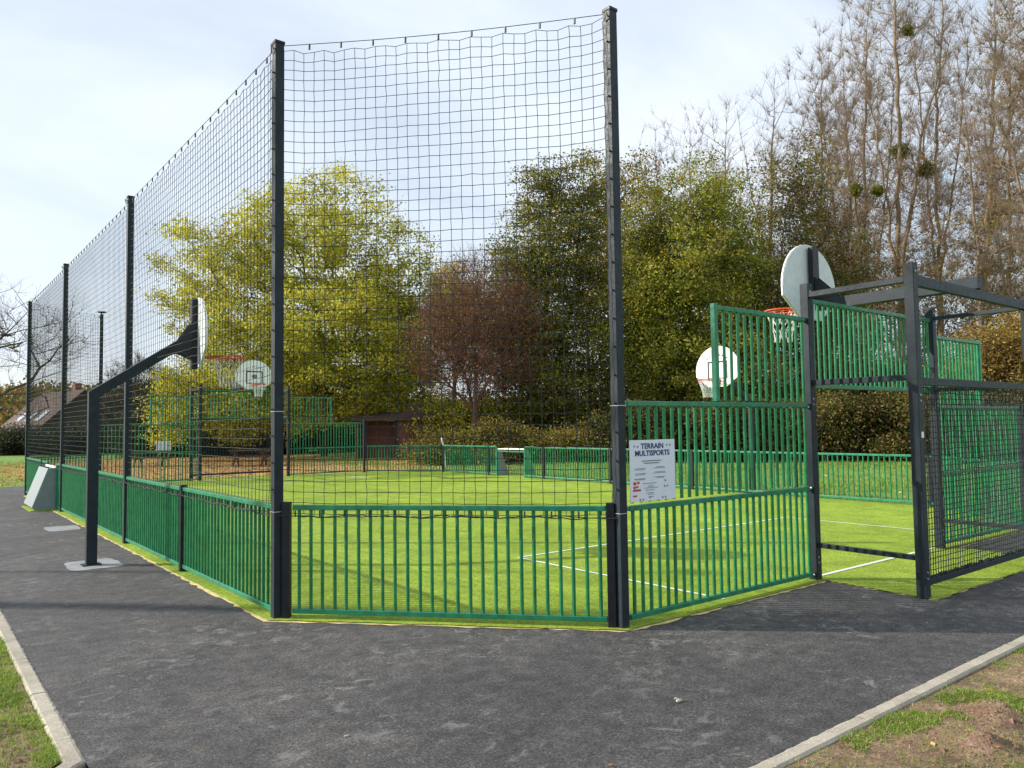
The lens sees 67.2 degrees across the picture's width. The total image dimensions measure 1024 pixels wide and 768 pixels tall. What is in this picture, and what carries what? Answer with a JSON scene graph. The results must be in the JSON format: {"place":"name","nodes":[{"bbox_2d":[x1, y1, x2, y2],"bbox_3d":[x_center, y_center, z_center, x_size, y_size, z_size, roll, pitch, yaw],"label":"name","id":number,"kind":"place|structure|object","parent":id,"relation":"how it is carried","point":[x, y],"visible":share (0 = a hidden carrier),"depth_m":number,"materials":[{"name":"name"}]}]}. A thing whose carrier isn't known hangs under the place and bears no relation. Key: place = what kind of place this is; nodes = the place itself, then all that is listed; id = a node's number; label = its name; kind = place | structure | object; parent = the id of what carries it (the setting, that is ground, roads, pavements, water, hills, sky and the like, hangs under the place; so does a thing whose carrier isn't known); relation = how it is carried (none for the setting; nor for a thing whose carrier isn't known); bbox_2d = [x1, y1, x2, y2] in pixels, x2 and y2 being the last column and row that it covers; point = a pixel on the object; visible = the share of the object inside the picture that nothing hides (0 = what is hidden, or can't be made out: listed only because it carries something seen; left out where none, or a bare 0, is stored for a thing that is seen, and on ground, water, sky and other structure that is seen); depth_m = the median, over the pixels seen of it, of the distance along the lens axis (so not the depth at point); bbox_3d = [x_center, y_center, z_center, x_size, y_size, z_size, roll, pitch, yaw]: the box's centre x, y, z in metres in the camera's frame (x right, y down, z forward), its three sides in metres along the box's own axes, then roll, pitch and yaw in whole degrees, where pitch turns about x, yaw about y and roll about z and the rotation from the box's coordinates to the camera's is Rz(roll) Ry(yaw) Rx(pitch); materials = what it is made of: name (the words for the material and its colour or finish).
{"place":"outdoors","nodes":[
{"label":"outdoors","id":0,"kind":"place"},
{"bbox_2d":[0,460,50,486],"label":"grass","id":1,"kind":"structure","parent":0,"point":[5,475],"depth_m":34.46,"materials":[{"name":"green plant"}]},
{"bbox_2d":[0,449,1019,767],"bbox_3d":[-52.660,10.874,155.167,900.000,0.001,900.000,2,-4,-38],"label":"ground","id":2,"kind":"structure","parent":0,"point":[394,469],"depth_m":30.74,"materials":[{"name":"green plant"}]},
{"bbox_2d":[24,301,32,494],"bbox_3d":[-13.837,0.409,21.987,0.151,5.580,0.108,2,-4,-38],"label":"net post","id":3,"kind":"object","parent":2,"relation":"on","point":[28,376],"visible":0.72,"depth_m":21.97,"materials":[{"name":"metal"}]},
{"bbox_2d":[0,419,58,455],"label":"hedge","id":4,"kind":"object","parent":2,"relation":"on","point":[11,441],"visible":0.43,"depth_m":60.57,"materials":[{"name":"green plant"}]},
{"bbox_2d":[0,636,66,767],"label":"verge","id":5,"kind":"structure","parent":2,"relation":"on","point":[25,760],"depth_m":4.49,"materials":[{"name":"green plant"}]},
{"bbox_2d":[0,658,43,767],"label":"soil crumbs","id":6,"kind":"object","parent":5,"relation":"on","point":[20,760],"visible":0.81,"depth_m":4.22,"materials":[{"name":"brown soil"}]},
{"bbox_2d":[0,608,84,764],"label":"kerb","id":7,"kind":"structure","parent":2,"relation":"on","point":[57,730],"depth_m":5.09,"materials":[{"name":"concrete"}]},
{"bbox_2d":[0,279,111,429],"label":"bare tree","id":8,"kind":"object","parent":2,"relation":"on","point":[7,344],"visible":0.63,"depth_m":39.90,"materials":[{"name":"brown plant"}]},
{"bbox_2d":[1,383,118,429],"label":"house","id":9,"kind":"structure","parent":2,"relation":"on","point":[14,418],"depth_m":73.77,"materials":[{"name":"red brick"}]},
{"bbox_2d":[59,263,68,511],"bbox_3d":[-9.973,0.093,17.097,0.151,5.580,0.108,2,-4,-38],"label":"net post","id":10,"kind":"object","parent":2,"relation":"on","point":[63,399],"visible":0.64,"depth_m":17.08,"materials":[{"name":"metal"}]},
{"bbox_2d":[56,759,85,767],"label":"kerb","id":11,"kind":"structure","parent":2,"relation":"on","point":[73,763],"depth_m":4.08,"materials":[{"name":"concrete"}]},
{"bbox_2d":[21,416,122,455],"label":"hedge","id":12,"kind":"object","parent":2,"relation":"on","point":[74,439],"visible":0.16,"depth_m":58.41,"materials":[{"name":"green plant"}]},
{"bbox_2d":[99,314,102,470],"bbox_3d":[-13.218,0.546,24.687,0.151,5.580,0.108,2,-4,-38],"label":"lamp post","id":13,"kind":"object","parent":2,"relation":"on","point":[101,349],"visible":0.36,"depth_m":24.70,"materials":[{"name":"metal"}]},
{"bbox_2d":[29,303,99,459],"bbox_3d":[-13.498,0.000,23.373,0.061,4.549,2.774,-1,-3,13],"label":"net","id":14,"kind":"object","parent":13,"relation":"hanging from","point":[92,373],"visible":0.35,"depth_m":23.40,"materials":[{"name":"black fabric"}]},
{"bbox_2d":[84,347,171,429],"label":"bare tree","id":15,"kind":"object","parent":2,"relation":"on","point":[139,391],"visible":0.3,"depth_m":59.26,"materials":[{"name":"plant"}]},
{"bbox_2d":[122,195,134,543],"bbox_3d":[-6.097,-0.224,12.192,0.151,5.580,0.108,2,-4,-38],"label":"net post","id":16,"kind":"object","parent":2,"relation":"on","point":[128,363],"visible":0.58,"depth_m":12.18,"materials":[{"name":"metal"}]},
{"bbox_2d":[25,55,271,516],"bbox_3d":[-8.042,-0.541,14.689,0.078,4.550,18.710,2,-4,-38],"label":"net","id":17,"kind":"object","parent":16,"relation":"attached to","point":[81,421],"visible":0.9,"depth_m":10.86,"materials":[{"name":"black fabric"}]},
{"bbox_2d":[102,404,197,457],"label":"hedge","id":18,"kind":"object","parent":2,"relation":"on","point":[121,440],"visible":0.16,"depth_m":50.76,"materials":[{"name":"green plant"}]},
{"bbox_2d":[132,357,270,458],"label":"tree","id":19,"kind":"object","parent":2,"relation":"on","point":[180,385],"visible":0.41,"depth_m":43.09,"materials":[{"name":"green plant"}]},
{"bbox_2d":[174,423,268,455],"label":"hedge","id":20,"kind":"object","parent":2,"relation":"on","point":[212,442],"visible":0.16,"depth_m":52.75,"materials":[{"name":"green plant"}]},
{"bbox_2d":[0,451,484,484],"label":"fallen leaves","id":21,"kind":"object","parent":2,"relation":"on","point":[216,463],"visible":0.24,"depth_m":37.96,"materials":[{"name":"plant"}]},
{"bbox_2d":[226,449,270,465],"bbox_3d":[-12.745,3.612,37.452,1.900,0.807,1.570,0,-3,-8],"label":"picnic table","id":22,"kind":"object","parent":2,"relation":"on","point":[265,457],"visible":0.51,"depth_m":37.15,"materials":[{"name":"brown wood"}]},
{"bbox_2d":[268,39,284,618],"bbox_3d":[-2.252,-0.538,7.324,0.149,5.580,0.105,2,-4,-38],"label":"net post","id":23,"kind":"object","parent":2,"relation":"on","point":[277,173],"visible":0.94,"depth_m":7.30,"materials":[{"name":"metal"}]},
{"bbox_2d":[134,153,454,457],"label":"tree","id":24,"kind":"object","parent":2,"relation":"on","point":[356,344],"visible":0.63,"depth_m":47.64,"materials":[{"name":"green plant"}]},
{"bbox_2d":[247,414,341,453],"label":"hedge","id":25,"kind":"object","parent":2,"relation":"on","point":[301,442],"visible":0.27,"depth_m":54.67,"materials":[{"name":"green plant"}]},
{"bbox_2d":[310,418,390,452],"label":"hedge","id":26,"kind":"object","parent":2,"relation":"on","point":[342,440],"visible":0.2,"depth_m":56.26,"materials":[{"name":"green plant"}]},
{"bbox_2d":[351,405,436,458],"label":"shed","id":27,"kind":"structure","parent":2,"relation":"on","point":[387,428],"depth_m":45.27,"materials":[{"name":"brown wood"}]},
{"bbox_2d":[329,296,460,420],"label":"tree","id":28,"kind":"object","parent":2,"relation":"on","point":[403,369],"visible":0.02,"depth_m":66.27,"materials":[{"name":"green plant"}]},
{"bbox_2d":[0,369,800,425],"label":"woodland","id":29,"kind":"object","parent":2,"relation":"on","point":[4,413],"visible":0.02,"depth_m":157.78,"materials":[{"name":"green plant"}]},
{"bbox_2d":[416,251,487,396],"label":"bare tree","id":30,"kind":"object","parent":2,"relation":"on","point":[449,280],"visible":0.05,"depth_m":74.14,"materials":[{"name":"brown plant"}]},
{"bbox_2d":[418,252,498,404],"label":"tree","id":31,"kind":"object","parent":2,"relation":"on","point":[444,270],"visible":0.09,"depth_m":55.58,"materials":[{"name":"brown plant"}]},
{"bbox_2d":[392,420,527,465],"bbox_3d":[-2.481,3.127,36.813,6.610,2.886,5.521,-1,-3,2],"label":"bramble thicket","id":32,"kind":"object","parent":2,"relation":"on","point":[457,439],"visible":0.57,"depth_m":36.04,"materials":[{"name":"green plant"}]},
{"bbox_2d":[399,388,536,458],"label":"shrub","id":33,"kind":"object","parent":2,"relation":"on","point":[446,420],"visible":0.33,"depth_m":44.11,"materials":[{"name":"green plant"}]},
{"bbox_2d":[385,242,569,432],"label":"tree","id":34,"kind":"object","parent":2,"relation":"on","point":[479,349],"visible":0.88,"depth_m":41.27,"materials":[{"name":"brown plant"}]},
{"bbox_2d":[462,410,579,462],"bbox_3d":[0.347,2.816,37.657,6.391,3.086,4.986,-1,-3,5],"label":"bramble thicket","id":35,"kind":"object","parent":2,"relation":"on","point":[524,441],"visible":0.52,"depth_m":36.82,"materials":[{"name":"green plant"}]},
{"bbox_2d":[464,233,589,407],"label":"tree","id":36,"kind":"object","parent":2,"relation":"on","point":[503,308],"visible":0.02,"depth_m":59.67,"materials":[{"name":"green plant"}]},
{"bbox_2d":[464,143,637,454],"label":"tree","id":37,"kind":"object","parent":2,"relation":"on","point":[579,270],"visible":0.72,"depth_m":44.08,"materials":[{"name":"green plant"}]},
{"bbox_2d":[495,383,610,455],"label":"shrub","id":38,"kind":"object","parent":2,"relation":"on","point":[550,418],"visible":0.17,"depth_m":44.66,"materials":[{"name":"green plant"}]},
{"bbox_2d":[535,407,628,462],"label":"bramble thicket","id":39,"kind":"object","parent":2,"relation":"on","point":[580,433],"visible":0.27,"depth_m":36.75,"materials":[{"name":"green plant"}]},
{"bbox_2d":[548,203,631,403],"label":"tree","id":40,"kind":"object","parent":2,"relation":"on","point":[595,350],"visible":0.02,"depth_m":61.54,"materials":[{"name":"green plant"}]},
{"bbox_2d":[602,5,629,628],"bbox_3d":[0.905,-0.609,6.811,0.149,5.580,0.105,2,-4,-38],"label":"net post","id":41,"kind":"object","parent":2,"relation":"on","point":[615,306],"visible":0.93,"depth_m":6.79,"materials":[{"name":"metal"}]},
{"bbox_2d":[277,14,617,519],"bbox_3d":[-0.665,-1.051,7.099,3.200,4.550,0.078,-1,-3,9],"label":"net","id":42,"kind":"object","parent":41,"relation":"attached to","point":[441,305],"visible":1,"depth_m":7.10,"materials":[{"name":"black fabric"}]},
{"bbox_2d":[563,140,673,401],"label":"tree","id":43,"kind":"object","parent":2,"relation":"on","point":[623,172],"visible":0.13,"depth_m":49.88,"materials":[{"name":"green plant"}]},
{"bbox_2d":[561,392,692,462],"bbox_3d":[6.144,2.197,37.126,7.800,4.000,5.751,0,-3,-8],"label":"shrub","id":44,"kind":"object","parent":2,"relation":"on","point":[634,426],"visible":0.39,"depth_m":35.92,"materials":[{"name":"green plant"}]},
{"bbox_2d":[585,382,709,417],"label":"shrub","id":45,"kind":"object","parent":2,"relation":"on","point":[673,399],"visible":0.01,"depth_m":44.32,"materials":[{"name":"green plant"}]},
{"bbox_2d":[587,179,710,394],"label":"tree","id":46,"kind":"object","parent":2,"relation":"on","point":[642,255],"visible":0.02,"depth_m":59.41,"materials":[{"name":"green plant"}]},
{"bbox_2d":[629,105,694,328],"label":"bare tree","id":47,"kind":"object","parent":2,"relation":"on","point":[664,164],"visible":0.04,"depth_m":70.02,"materials":[{"name":"brown plant"}]},
{"bbox_2d":[316,454,1015,510],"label":"grass","id":48,"kind":"structure","parent":2,"relation":"on","point":[856,476],"depth_m":27.94,"materials":[{"name":"green plant"}]},
{"bbox_2d":[576,141,800,448],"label":"tree","id":49,"kind":"object","parent":2,"relation":"on","point":[686,291],"visible":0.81,"depth_m":41.79,"materials":[{"name":"green plant"}]},
{"bbox_2d":[659,102,724,329],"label":"bare tree","id":50,"kind":"object","parent":2,"relation":"on","point":[688,164],"visible":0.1,"depth_m":71.90,"materials":[{"name":"brown plant"}]},
{"bbox_2d":[683,95,753,345],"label":"bare tree","id":51,"kind":"object","parent":2,"relation":"on","point":[723,146],"visible":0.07,"depth_m":67.88,"materials":[{"name":"brown plant"}]},
{"bbox_2d":[666,392,780,462],"bbox_3d":[9.657,2.200,35.822,5.938,3.775,5.565,2,-4,-38],"label":"bramble thicket","id":52,"kind":"object","parent":2,"relation":"on","point":[699,446],"visible":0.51,"depth_m":34.92,"materials":[{"name":"green plant"}]},
{"bbox_2d":[671,173,800,401],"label":"tree","id":53,"kind":"object","parent":2,"relation":"on","point":[754,225],"visible":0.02,"depth_m":59.25,"materials":[{"name":"green plant"}]},
{"bbox_2d":[731,63,814,387],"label":"bare tree","id":54,"kind":"object","parent":2,"relation":"on","point":[771,143],"visible":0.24,"depth_m":61.84,"materials":[{"name":"brown plant"}]},
{"bbox_2d":[722,389,845,461],"bbox_3d":[12.651,1.950,36.370,6.266,3.950,6.382,-3,-4,29],"label":"bramble thicket","id":55,"kind":"object","parent":2,"relation":"on","point":[778,424],"visible":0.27,"depth_m":34.86,"materials":[{"name":"green plant"}]},
{"bbox_2d":[718,125,902,402],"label":"tree","id":56,"kind":"object","parent":2,"relation":"on","point":[815,216],"visible":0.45,"depth_m":43.27,"materials":[{"name":"green plant"}]},
{"bbox_2d":[768,21,880,368],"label":"bare tree","id":57,"kind":"object","parent":2,"relation":"on","point":[822,119],"visible":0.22,"depth_m":57.93,"materials":[{"name":"brown plant"}]},
{"bbox_2d":[778,389,895,461],"bbox_3d":[14.963,1.906,35.055,6.355,4.022,5.367,-1,-3,9],"label":"bramble thicket","id":58,"kind":"object","parent":2,"relation":"on","point":[841,414],"visible":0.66,"depth_m":33.80,"materials":[{"name":"green plant"}]},
{"bbox_2d":[785,3,911,365],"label":"bare tree","id":59,"kind":"object","parent":2,"relation":"on","point":[846,118],"visible":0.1,"depth_m":59.58,"materials":[{"name":"brown plant"}]},
{"bbox_2d":[801,355,907,450],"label":"shrub","id":60,"kind":"object","parent":2,"relation":"on","point":[859,385],"visible":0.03,"depth_m":45.25,"materials":[{"name":"green plant"}]},
{"bbox_2d":[808,0,932,363],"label":"bare tree","id":61,"kind":"object","parent":2,"relation":"on","point":[860,143],"visible":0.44,"depth_m":53.77,"materials":[{"name":"brown plant"}]},
{"bbox_2d":[749,635,1023,767],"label":"kerb","id":62,"kind":"structure","parent":2,"relation":"on","point":[801,750],"depth_m":4.70,"materials":[{"name":"concrete"}]},
{"bbox_2d":[837,381,961,461],"bbox_3d":[17.662,1.619,34.375,7.591,4.264,4.954,2,-4,-38],"label":"bramble thicket","id":63,"kind":"object","parent":2,"relation":"on","point":[889,441],"visible":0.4,"depth_m":33.20,"materials":[{"name":"green plant"}]},
{"bbox_2d":[841,256,959,369],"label":"tree","id":64,"kind":"object","parent":2,"relation":"on","point":[896,319],"visible":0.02,"depth_m":59.56,"materials":[{"name":"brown plant"}]},
{"bbox_2d":[784,646,1023,767],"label":"verge","id":65,"kind":"structure","parent":2,"relation":"on","point":[979,739],"depth_m":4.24,"materials":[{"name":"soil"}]},
{"bbox_2d":[821,658,1023,767],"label":"soil crumbs","id":66,"kind":"object","parent":65,"relation":"on","point":[1014,747],"visible":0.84,"depth_m":4.26,"materials":[{"name":"brown soil"}]},
{"bbox_2d":[816,0,998,361],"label":"bare tree","id":67,"kind":"object","parent":2,"relation":"on","point":[925,169],"visible":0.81,"depth_m":49.55,"materials":[{"name":"brown plant"}]},
{"bbox_2d":[846,351,974,406],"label":"shrub","id":68,"kind":"object","parent":2,"relation":"on","point":[898,374],"depth_m":43.21,"materials":[{"name":"green plant"}]},
{"bbox_2d":[886,0,1003,355],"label":"bare tree","id":69,"kind":"object","parent":2,"relation":"on","point":[940,324],"visible":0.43,"depth_m":55.75,"materials":[{"name":"brown plant"}]},
{"bbox_2d":[889,371,1013,462],"bbox_3d":[19.037,1.531,32.805,6.587,4.183,5.500,0,-3,-16],"label":"bramble thicket","id":70,"kind":"object","parent":2,"relation":"on","point":[907,412],"visible":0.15,"depth_m":32.21,"materials":[{"name":"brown plant"}]},
{"bbox_2d":[909,0,1023,350],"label":"bare tree","id":71,"kind":"object","parent":2,"relation":"on","point":[986,222],"visible":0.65,"depth_m":45.89,"materials":[{"name":"brown plant"}]},
{"bbox_2d":[921,276,1023,363],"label":"tree","id":72,"kind":"object","parent":2,"relation":"on","point":[954,323],"visible":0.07,"depth_m":57.49,"materials":[{"name":"brown plant"}]},
{"bbox_2d":[922,311,1023,458],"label":"shrub","id":73,"kind":"object","parent":2,"relation":"on","point":[1001,352],"visible":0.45,"depth_m":33.33,"materials":[{"name":"brown plant"}]},
{"bbox_2d":[945,0,1023,337],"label":"bare tree","id":74,"kind":"object","parent":2,"relation":"on","point":[1008,226],"visible":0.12,"depth_m":61.92,"materials":[{"name":"brown plant"}]},
{"bbox_2d":[956,0,1023,335],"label":"bare tree","id":75,"kind":"object","parent":2,"relation":"on","point":[1018,239],"visible":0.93,"depth_m":40.28,"materials":[{"name":"brown plant"}]},
{"bbox_2d":[962,364,1023,460],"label":"bramble thicket","id":76,"kind":"object","parent":2,"relation":"on","point":[1009,381],"visible":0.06,"depth_m":31.70,"materials":[{"name":"brown plant"}]},
{"label":"concrete footing","id":77,"kind":"structure","parent":2,"relation":"on","visible":0},
{"bbox_2d":[696,346,755,489],"bbox_3d":[5.503,0.908,19.234,2.025,3.720,1.238,0,-3,-17],"label":"basketball hoop","id":78,"kind":"object","parent":77,"relation":"on","point":[704,370],"visible":0.66,"depth_m":19.41,"materials":[{"name":"paint"}]},
{"bbox_2d":[0,471,1023,767],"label":"asphalt path","id":79,"kind":"structure","parent":0,"point":[132,667],"depth_m":5.52,"materials":[{"name":"grey asphalt"}]},
{"bbox_2d":[21,464,58,511],"bbox_3d":[-10.965,2.384,17.895,0.560,1.002,1.650,2,-4,-38],"label":"mini goal","id":80,"kind":"object","parent":79,"relation":"on","point":[42,494],"visible":0.93,"depth_m":17.39,"materials":[{"name":"white paint"}]},
{"bbox_2d":[44,525,80,530],"bbox_3d":[-8.215,2.637,14.074,0.553,0.001,0.818,2,-4,-38],"label":"concrete footing","id":81,"kind":"object","parent":79,"relation":"on","point":[63,528],"visible":1,"depth_m":14.06,"materials":[{"name":"grey concrete"}]},
{"bbox_2d":[64,558,123,570],"bbox_3d":[-5.568,2.394,10.231,0.637,0.001,0.846,2,-4,-38],"label":"concrete footing","id":82,"kind":"object","parent":79,"relation":"on","point":[104,562],"visible":0.93,"depth_m":10.16,"materials":[{"name":"grey concrete"}]},
{"bbox_2d":[80,298,245,566],"bbox_3d":[-4.741,0.593,10.781,1.193,3.720,2.018,-3,-4,31],"label":"basketball hoop","id":83,"kind":"object","parent":82,"relation":"on","point":[92,466],"visible":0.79,"depth_m":10.34,"materials":[{"name":"paint"}]},
{"bbox_2d":[24,480,1022,631],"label":"turf backing edge","id":84,"kind":"object","parent":79,"relation":"on","point":[210,592],"visible":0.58,"depth_m":7.25,"materials":[{"name":"beige plastic"}]},
{"bbox_2d":[26,457,270,609],"bbox_3d":[-7.997,2.143,14.551,0.080,1.120,18.610,2,-4,-38],"label":"side fence","id":85,"kind":"object","parent":84,"relation":"on","point":[179,531],"visible":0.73,"depth_m":9.56,"materials":[{"name":"green metal"}]},
{"bbox_2d":[102,395,198,481],"bbox_3d":[-12.006,1.849,25.561,3.080,3.000,0.080,2,-4,-38],"label":"end panel","id":86,"kind":"object","parent":84,"relation":"on","point":[158,424],"visible":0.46,"depth_m":25.79,"materials":[{"name":"green paint"}]},
{"bbox_2d":[190,360,289,480],"bbox_3d":[-9.404,1.309,27.442,3.290,4.210,2.791,2,-4,-38],"label":"goal","id":87,"kind":"object","parent":84,"relation":"on","point":[249,372],"visible":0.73,"depth_m":27.59,"materials":[{"name":"paint"}]},
{"bbox_2d":[290,397,361,474],"bbox_3d":[-7.082,1.945,29.458,2.940,2.908,0.074,2,-4,-38],"label":"end panel","id":88,"kind":"object","parent":87,"relation":"attached to","point":[322,447],"visible":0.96,"depth_m":29.31,"materials":[{"name":"green paint"}]},
{"bbox_2d":[363,420,440,471],"bbox_3d":[-4.331,2.446,30.133,3.167,2.090,0.109,-1,-3,10],"label":"corner fence","id":89,"kind":"object","parent":84,"relation":"on","point":[364,462],"visible":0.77,"depth_m":30.15,"materials":[{"name":"green metal"}]},
{"bbox_2d":[281,502,616,627],"bbox_3d":[-0.622,1.633,6.964,3.090,1.120,0.075,-1,-3,9],"label":"corner fence","id":90,"kind":"object","parent":84,"relation":"on","point":[287,610],"visible":0.89,"depth_m":6.93,"materials":[{"name":"green metal"}]},
{"bbox_2d":[25,472,1023,629],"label":"turf","id":91,"kind":"structure","parent":84,"relation":"on","point":[897,575],"depth_m":10.85,"materials":[{"name":"green plastic"}]},
{"bbox_2d":[496,447,534,477],"bbox_3d":[0.151,2.705,26.677,0.560,1.002,1.680,2,-4,-38],"label":"mini goal","id":92,"kind":"object","parent":91,"relation":"on","point":[502,464],"visible":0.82,"depth_m":26.98,"materials":[{"name":"green"}]},
{"bbox_2d":[204,474,966,598],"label":"line markings","id":93,"kind":"object","parent":91,"relation":"on","point":[703,529],"visible":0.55,"depth_m":9.78,"materials":[{"name":"white paint"}]},
{"bbox_2d":[442,445,932,505],"bbox_3d":[2.920,2.446,22.762,0.070,1.100,18.160,2,-4,-38],"label":"side fence","id":94,"kind":"object","parent":84,"relation":"on","point":[488,455],"visible":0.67,"depth_m":20.05,"materials":[{"name":"green metal"}]},
{"bbox_2d":[764,245,1023,599],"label":"goal","id":95,"kind":"object","parent":84,"relation":"on","point":[810,292],"visible":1,"depth_m":8.70,"materials":[{"name":"paint"}]},
{"bbox_2d":[625,303,814,619],"bbox_3d":[2.177,0.648,7.725,2.940,2.908,0.074,2,-4,-38],"label":"end panel","id":96,"kind":"object","parent":95,"relation":"attached to","point":[715,308],"visible":0.95,"depth_m":7.77,"materials":[{"name":"green paint"}]},
{"bbox_2d":[629,439,675,502],"bbox_3d":[1.272,0.775,6.946,0.605,0.545,0.009,2,-4,-38],"label":"info sign","id":97,"kind":"object","parent":96,"relation":"attached to","point":[652,469],"visible":1,"depth_m":6.93,"materials":[{"name":"white plastic"}]},
{"bbox_2d":[936,336,1023,542],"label":"end panel","id":98,"kind":"object","parent":95,"relation":"attached to","point":[976,365],"visible":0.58,"depth_m":11.41,"materials":[{"name":"green paint"}]},
{"bbox_2d":[930,456,1020,522],"bbox_3d":[8.408,1.862,14.107,0.050,1.000,3.032,-1,-3,4],"label":"corner fence","id":99,"kind":"object","parent":84,"relation":"on","point":[980,487],"visible":0.09,"depth_m":13.93,"materials":[{"name":"green metal"}]},
{"bbox_2d":[0,0,1023,398],"label":"sky","id":100,"kind":"structure","parent":0,"point":[97,97],"materials":[{"name":"white"}]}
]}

